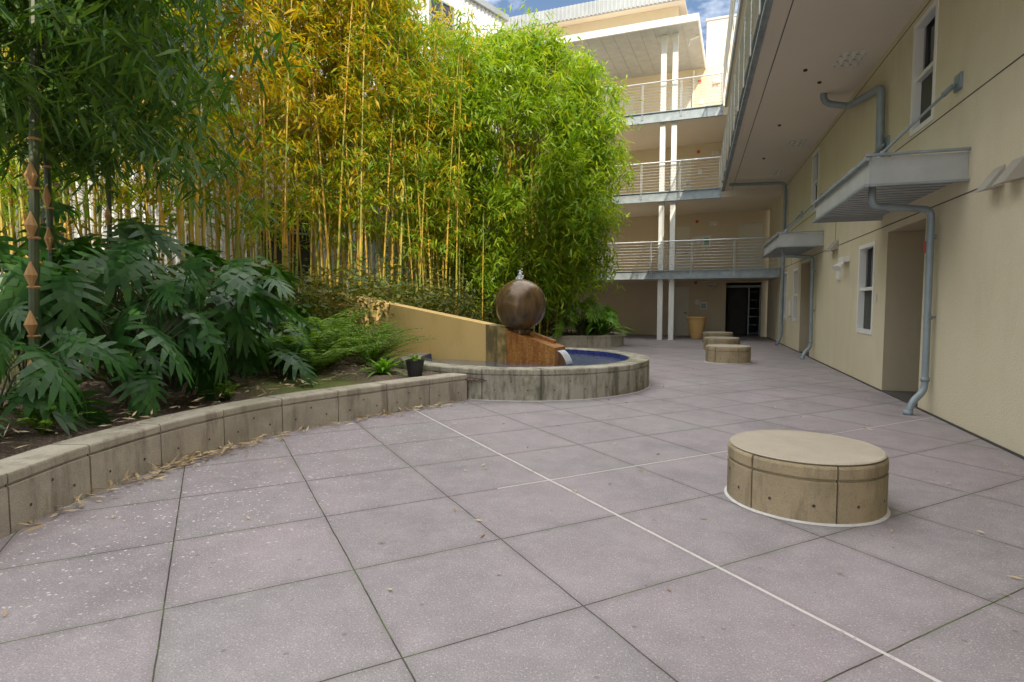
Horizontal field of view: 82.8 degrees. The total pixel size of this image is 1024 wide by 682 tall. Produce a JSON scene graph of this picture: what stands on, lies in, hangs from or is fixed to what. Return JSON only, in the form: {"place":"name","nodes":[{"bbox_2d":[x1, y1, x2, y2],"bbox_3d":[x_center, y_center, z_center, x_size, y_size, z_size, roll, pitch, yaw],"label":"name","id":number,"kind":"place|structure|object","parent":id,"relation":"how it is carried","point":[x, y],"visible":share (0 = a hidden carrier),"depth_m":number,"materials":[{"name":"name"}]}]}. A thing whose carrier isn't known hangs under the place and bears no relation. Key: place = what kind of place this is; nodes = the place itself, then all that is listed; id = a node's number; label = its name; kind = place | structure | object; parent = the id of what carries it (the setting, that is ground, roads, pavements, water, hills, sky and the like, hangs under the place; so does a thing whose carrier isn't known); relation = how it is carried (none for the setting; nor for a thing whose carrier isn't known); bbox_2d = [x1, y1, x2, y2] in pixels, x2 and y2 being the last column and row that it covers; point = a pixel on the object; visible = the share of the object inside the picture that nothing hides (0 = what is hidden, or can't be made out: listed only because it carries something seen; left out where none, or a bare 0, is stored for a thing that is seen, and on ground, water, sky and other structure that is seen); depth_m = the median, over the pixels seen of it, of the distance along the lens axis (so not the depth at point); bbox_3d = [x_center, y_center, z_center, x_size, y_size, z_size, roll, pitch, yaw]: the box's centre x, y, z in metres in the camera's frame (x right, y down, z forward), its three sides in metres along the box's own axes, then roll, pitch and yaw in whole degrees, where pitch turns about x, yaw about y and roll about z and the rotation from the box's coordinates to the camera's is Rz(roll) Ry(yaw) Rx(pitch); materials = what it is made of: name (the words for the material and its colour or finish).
{"place":"outdoors","nodes":[
{"label":"outdoors","id":0,"kind":"place"},
{"bbox_2d":[0,329,611,459],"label":"planting bed soil","id":1,"kind":"structure","parent":0,"point":[38,440],"depth_m":6.68,"materials":[{"name":"brown soil"}]},
{"bbox_2d":[0,400,96,434],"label":"sword fern","id":2,"kind":"object","parent":1,"relation":"on","point":[35,418],"visible":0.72,"depth_m":4.64,"materials":[{"name":"green plant"}]},
{"bbox_2d":[0,223,132,394],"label":"philodendron","id":3,"kind":"object","parent":1,"relation":"on","point":[61,296],"visible":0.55,"depth_m":5.27,"materials":[{"name":"green plant"}]},
{"bbox_2d":[0,324,136,436],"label":"philodendron","id":4,"kind":"object","parent":1,"relation":"on","point":[62,389],"visible":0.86,"depth_m":4.66,"materials":[{"name":"green plant"}]},
{"bbox_2d":[1,202,228,380],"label":"philodendron","id":5,"kind":"object","parent":1,"relation":"on","point":[131,229],"visible":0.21,"depth_m":7.13,"materials":[{"name":"green plant"}]},
{"bbox_2d":[2,290,236,419],"bbox_3d":[-3.804,0.210,5.721,1.869,1.454,2.323,1,4,17],"label":"philodendron","id":6,"kind":"object","parent":1,"relation":"on","point":[147,382],"visible":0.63,"depth_m":5.58,"materials":[{"name":"green plant"}]},
{"bbox_2d":[0,0,311,421],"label":"timber bamboo","id":7,"kind":"object","parent":1,"relation":"on","point":[87,44],"visible":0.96,"depth_m":5.24,"materials":[{"name":"green plant"}]},
{"bbox_2d":[50,238,309,392],"bbox_3d":[-3.893,-0.206,6.717,2.888,1.863,2.675,-3,5,-37],"label":"philodendron","id":8,"kind":"object","parent":1,"relation":"on","point":[125,264],"visible":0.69,"depth_m":6.15,"materials":[{"name":"green plant"}]},
{"bbox_2d":[201,379,238,398],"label":"sword fern","id":9,"kind":"object","parent":1,"relation":"on","point":[226,390],"visible":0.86,"depth_m":6.43,"materials":[{"name":"green plant"}]},
{"bbox_2d":[140,249,331,375],"bbox_3d":[-4.059,-0.349,8.361,2.628,1.993,2.570,3,5,42],"label":"philodendron","id":10,"kind":"object","parent":1,"relation":"on","point":[247,265],"visible":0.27,"depth_m":8.01,"materials":[{"name":"green plant"}]},
{"bbox_2d":[161,318,318,387],"bbox_3d":[-3.713,0.237,7.874,2.115,1.149,1.627,-1,4,-18],"label":"philodendron","id":11,"kind":"object","parent":1,"relation":"on","point":[284,356],"visible":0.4,"depth_m":7.55,"materials":[{"name":"green plant"}]},
{"bbox_2d":[189,258,315,353],"bbox_3d":[-4.297,-0.413,9.815,2.452,1.876,2.389,1,4,17],"label":"philodendron","id":12,"kind":"object","parent":1,"relation":"on","point":[295,307],"visible":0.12,"depth_m":9.47,"materials":[{"name":"green plant"}]},
{"bbox_2d":[0,0,513,373],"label":"bamboo grove","id":13,"kind":"object","parent":1,"relation":"on","point":[345,45],"visible":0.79,"depth_m":12.77,"materials":[{"name":"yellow plant"}]},
{"bbox_2d":[0,200,573,388],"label":"understory shrubs","id":14,"kind":"object","parent":1,"relation":"on","point":[394,297],"visible":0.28,"depth_m":12.08,"materials":[{"name":"green plant"}]},
{"bbox_2d":[242,317,395,373],"bbox_3d":[-2.806,0.081,8.455,2.334,0.894,2.672,-2,4,-33],"label":"sword fern","id":15,"kind":"object","parent":1,"relation":"on","point":[322,356],"visible":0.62,"depth_m":8.22,"materials":[{"name":"green plant"}]},
{"bbox_2d":[280,307,408,341],"bbox_3d":[-3.404,-0.106,10.375,2.989,1.020,2.800,1,4,17],"label":"sword fern","id":16,"kind":"object","parent":1,"relation":"on","point":[355,308],"visible":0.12,"depth_m":10.35,"materials":[{"name":"green plant"}]},
{"bbox_2d":[270,310,419,365],"bbox_3d":[-3.016,-0.013,9.284,3.133,0.976,2.894,1,4,17],"label":"sword fern","id":17,"kind":"object","parent":1,"relation":"on","point":[312,319],"visible":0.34,"depth_m":9.10,"materials":[{"name":"green plant"}]},
{"bbox_2d":[339,337,419,365],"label":"sword fern","id":18,"kind":"object","parent":1,"relation":"on","point":[369,353],"visible":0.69,"depth_m":9.64,"materials":[{"name":"green plant"}]},
{"bbox_2d":[327,321,432,361],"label":"sword fern","id":19,"kind":"object","parent":1,"relation":"on","point":[384,350],"visible":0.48,"depth_m":10.29,"materials":[{"name":"green plant"}]},
{"bbox_2d":[357,357,406,376],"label":"bird nest fern","id":20,"kind":"object","parent":1,"relation":"on","point":[383,367],"visible":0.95,"depth_m":8.63,"materials":[{"name":"green plant"}]},
{"bbox_2d":[405,354,425,376],"bbox_3d":[-1.343,0.353,8.414,0.411,0.333,0.409,-1,4,-11],"label":"potted aloe","id":21,"kind":"object","parent":1,"relation":"on","point":[415,364],"visible":0.98,"depth_m":8.31,"materials":[{"name":"black plastic"}]},
{"bbox_2d":[414,1,644,335],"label":"bamboo clump","id":22,"kind":"object","parent":1,"relation":"on","point":[529,70],"visible":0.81,"depth_m":17.12,"materials":[{"name":"green plant"}]},
{"bbox_2d":[544,300,587,339],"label":"philodendron","id":23,"kind":"object","parent":1,"relation":"on","point":[561,324],"visible":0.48,"depth_m":18.06,"materials":[{"name":"green plant"}]},
{"bbox_2d":[548,297,619,334],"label":"philodendron","id":24,"kind":"object","parent":1,"relation":"on","point":[591,311],"visible":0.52,"depth_m":18.47,"materials":[{"name":"green plant"}]},
{"bbox_2d":[566,313,628,336],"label":"cordyline plant","id":25,"kind":"object","parent":1,"relation":"on","point":[591,331],"visible":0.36,"depth_m":19.30,"materials":[{"name":"green plant"}]},
{"bbox_2d":[580,297,620,334],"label":"philodendron","id":26,"kind":"object","parent":1,"relation":"on","point":[613,319],"visible":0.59,"depth_m":18.71,"materials":[{"name":"green plant"}]},
{"bbox_2d":[576,312,634,335],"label":"cordyline plant","id":27,"kind":"object","parent":1,"relation":"on","point":[603,330],"visible":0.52,"depth_m":18.93,"materials":[{"name":"green plant"}]},
{"bbox_2d":[0,330,1023,681],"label":"plaza paving","id":28,"kind":"structure","parent":0,"point":[188,572],"depth_m":3.22,"materials":[{"name":"concrete"}]},
{"bbox_2d":[0,373,466,538],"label":"planter wall","id":29,"kind":"structure","parent":28,"relation":"on","point":[40,483],"depth_m":5.08,"materials":[{"name":"concrete"}]},
{"bbox_2d":[0,0,508,323],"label":"corrugated metal building","id":30,"kind":"structure","parent":28,"relation":"on","point":[484,10],"depth_m":16.98,"materials":[{"name":"grey metal"}]},
{"bbox_2d":[0,0,453,283],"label":"windows","id":31,"kind":"structure","parent":30,"relation":"in","point":[305,254],"depth_m":16.89,"materials":[{"name":"grey glass"}]},
{"bbox_2d":[320,269,649,401],"bbox_3d":[-0.413,-0.335,11.308,6.564,2.013,4.393,5,6,52],"label":"sphere fountain","id":32,"kind":"object","parent":28,"relation":"on","point":[514,358],"visible":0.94,"depth_m":9.94,"materials":[{"name":"concrete"}]},
{"bbox_2d":[2,346,1022,681],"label":"leaf litter","id":33,"kind":"object","parent":28,"relation":"on","point":[196,458],"visible":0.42,"depth_m":5.31,"materials":[{"name":"brown plant"}]},
{"bbox_2d":[547,332,623,347],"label":"planter wall","id":34,"kind":"structure","parent":28,"relation":"on","point":[614,339],"depth_m":18.53,"materials":[{"name":"concrete"}]},
{"bbox_2d":[657,33,678,339],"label":"posts","id":35,"kind":"object","parent":28,"relation":"on","point":[673,185],"visible":0.72,"depth_m":21.98,"materials":[{"name":"white paint"}]},
{"bbox_2d":[686,316,706,338],"bbox_3d":[7.385,-0.544,23.269,0.820,0.890,0.820,1,4,17],"label":"terracotta planter","id":36,"kind":"object","parent":28,"relation":"on","point":[696,325],"visible":0.98,"depth_m":23.02,"materials":[{"name":"ceramic"}]},
{"bbox_2d":[702,331,732,342],"bbox_3d":[7.250,-0.117,20.502,1.060,0.394,1.060,2,4,30],"label":"round concrete bench","id":37,"kind":"object","parent":28,"relation":"on","point":[716,334],"visible":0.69,"depth_m":20.16,"materials":[{"name":"beige concrete"}]},
{"bbox_2d":[703,337,739,350],"bbox_3d":[6.228,0.092,17.266,1.060,0.394,1.060,3,5,42],"label":"round concrete bench","id":38,"kind":"object","parent":28,"relation":"on","point":[721,340],"visible":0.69,"depth_m":16.87,"materials":[{"name":"beige concrete"}]},
{"bbox_2d":[705,344,750,363],"bbox_3d":[5.175,0.307,13.935,1.060,0.394,1.060,-3,5,-37],"label":"round concrete bench","id":39,"kind":"object","parent":28,"relation":"on","point":[727,354],"visible":1,"depth_m":13.53,"materials":[{"name":"beige concrete"}]},
{"bbox_2d":[724,430,890,526],"bbox_3d":[2.087,0.937,4.161,1.060,0.394,1.060,-2,4,-25],"label":"round concrete bench","id":40,"kind":"object","parent":28,"relation":"on","point":[813,478],"visible":1,"depth_m":3.78,"materials":[{"name":"beige concrete"}]},
{"bbox_2d":[766,0,1023,455],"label":"walls","id":41,"kind":"structure","parent":28,"relation":"on","point":[976,374],"depth_m":7.08,"materials":[{"name":"beige paint"}]},
{"bbox_2d":[762,193,823,257],"bbox_3d":[7.376,-2.992,15.417,1.020,1.292,3.350,1,4,17],"label":"entry canopy","id":42,"kind":"object","parent":41,"relation":"attached to","point":[795,242],"visible":0.89,"depth_m":14.02,"materials":[{"name":"metal"}]},
{"bbox_2d":[722,0,923,190],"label":"walkway slabs","id":43,"kind":"structure","parent":41,"relation":"attached to","point":[792,40],"depth_m":10.46,"materials":[{"name":"paint"}]},
{"bbox_2d":[723,0,737,101],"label":"railing","id":44,"kind":"object","parent":43,"relation":"attached to","point":[729,29],"visible":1,"depth_m":17.53,"materials":[{"name":"metal"}]},
{"bbox_2d":[721,0,760,187],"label":"railing","id":45,"kind":"object","parent":43,"relation":"attached to","point":[751,6],"visible":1,"depth_m":12.32,"materials":[{"name":"metal"}]},
{"bbox_2d":[762,50,866,174],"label":"soffit vents","id":46,"kind":"object","parent":43,"relation":"attached to","point":[849,60],"visible":1,"depth_m":9.87,"materials":[{"name":"grey plastic"}]},
{"bbox_2d":[729,84,936,415],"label":"downpipes","id":47,"kind":"object","parent":41,"relation":"attached to","point":[879,91],"visible":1,"depth_m":7.33,"materials":[{"name":"grey metal"}]},
{"bbox_2d":[799,352,917,406],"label":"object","id":48,"kind":"structure","parent":41,"relation":"attached to","point":[905,396],"depth_m":8.83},
{"bbox_2d":[783,0,938,334],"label":"window frames","id":49,"kind":"structure","parent":41,"relation":"attached to","point":[923,91],"depth_m":8.17,"materials":[{"name":"white paint"}]},
{"bbox_2d":[812,71,970,222],"bbox_3d":[5.050,-2.518,8.056,1.020,1.292,3.220,1,4,17],"label":"entry canopy","id":50,"kind":"object","parent":41,"relation":"attached to","point":[904,180],"visible":0.95,"depth_m":6.82,"materials":[{"name":"metal"}]},
{"bbox_2d":[767,0,1023,458],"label":"control joints","id":51,"kind":"object","parent":41,"relation":"attached to","point":[982,438],"visible":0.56,"depth_m":7.38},
{"bbox_2d":[788,156,1023,315],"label":"wall fittings","id":52,"kind":"object","parent":41,"relation":"attached to","point":[1002,175],"depth_m":5.72,"materials":[{"name":"grey plastic"}]},
{"bbox_2d":[485,0,738,57],"label":"sky","id":53,"kind":"structure","parent":0,"point":[706,9],"materials":[{"name":"blue"}]},
{"bbox_2d":[507,68,769,336],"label":"walls","id":54,"kind":"structure","parent":0,"point":[634,304],"depth_m":25.54,"materials":[{"name":"beige paint"}]},
{"bbox_2d":[504,0,687,87],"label":"penthouse","id":55,"kind":"object","parent":54,"relation":"on","point":[590,16],"visible":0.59,"depth_m":27.86,"materials":[{"name":"beige paint"}]},
{"bbox_2d":[541,13,705,83],"bbox_3d":[4.546,-11.628,23.680,6.150,0.240,4.570,1,4,21],"label":"roof canopy","id":56,"kind":"object","parent":54,"relation":"attached to","point":[632,51],"visible":0.72,"depth_m":22.66,"materials":[{"name":"paint"}]},
{"bbox_2d":[509,104,782,282],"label":"balcony slabs","id":57,"kind":"structure","parent":54,"relation":"attached to","point":[701,125],"depth_m":22.31,"materials":[{"name":"paint"}]},
{"bbox_2d":[524,156,720,204],"bbox_3d":[2.958,-6.138,22.933,9.968,1.358,0.056,1,4,21],"label":"railing","id":58,"kind":"object","parent":57,"relation":"on","point":[680,175],"visible":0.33,"depth_m":21.64,"materials":[{"name":"metal"}]},
{"bbox_2d":[572,73,722,119],"bbox_3d":[2.958,-9.091,22.742,9.968,1.358,0.056,1,4,21],"label":"railing","id":59,"kind":"object","parent":57,"relation":"on","point":[680,100],"visible":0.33,"depth_m":21.48,"materials":[{"name":"metal"}]},
{"bbox_2d":[518,237,780,277],"bbox_3d":[3.911,-3.160,22.748,12.018,1.358,0.056,1,4,21],"label":"railing","id":60,"kind":"object","parent":57,"relation":"on","point":[691,243],"visible":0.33,"depth_m":21.63,"materials":[{"name":"metal"}]},
{"bbox_2d":[684,35,720,313],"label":"door fittings","id":61,"kind":"object","parent":54,"relation":"attached to","point":[703,305],"depth_m":25.02,"materials":[{"name":"grey metal"}]},
{"bbox_2d":[705,13,736,103],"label":"parapet","id":62,"kind":"structure","parent":54,"relation":"attached to","point":[717,27],"depth_m":24.51,"materials":[{"name":"white paint"}]},
{"bbox_2d":[726,285,760,334],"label":"corridor gate","id":63,"kind":"structure","parent":54,"relation":"attached to","point":[737,306],"depth_m":26.46,"materials":[{"name":"metal"}]}
]}

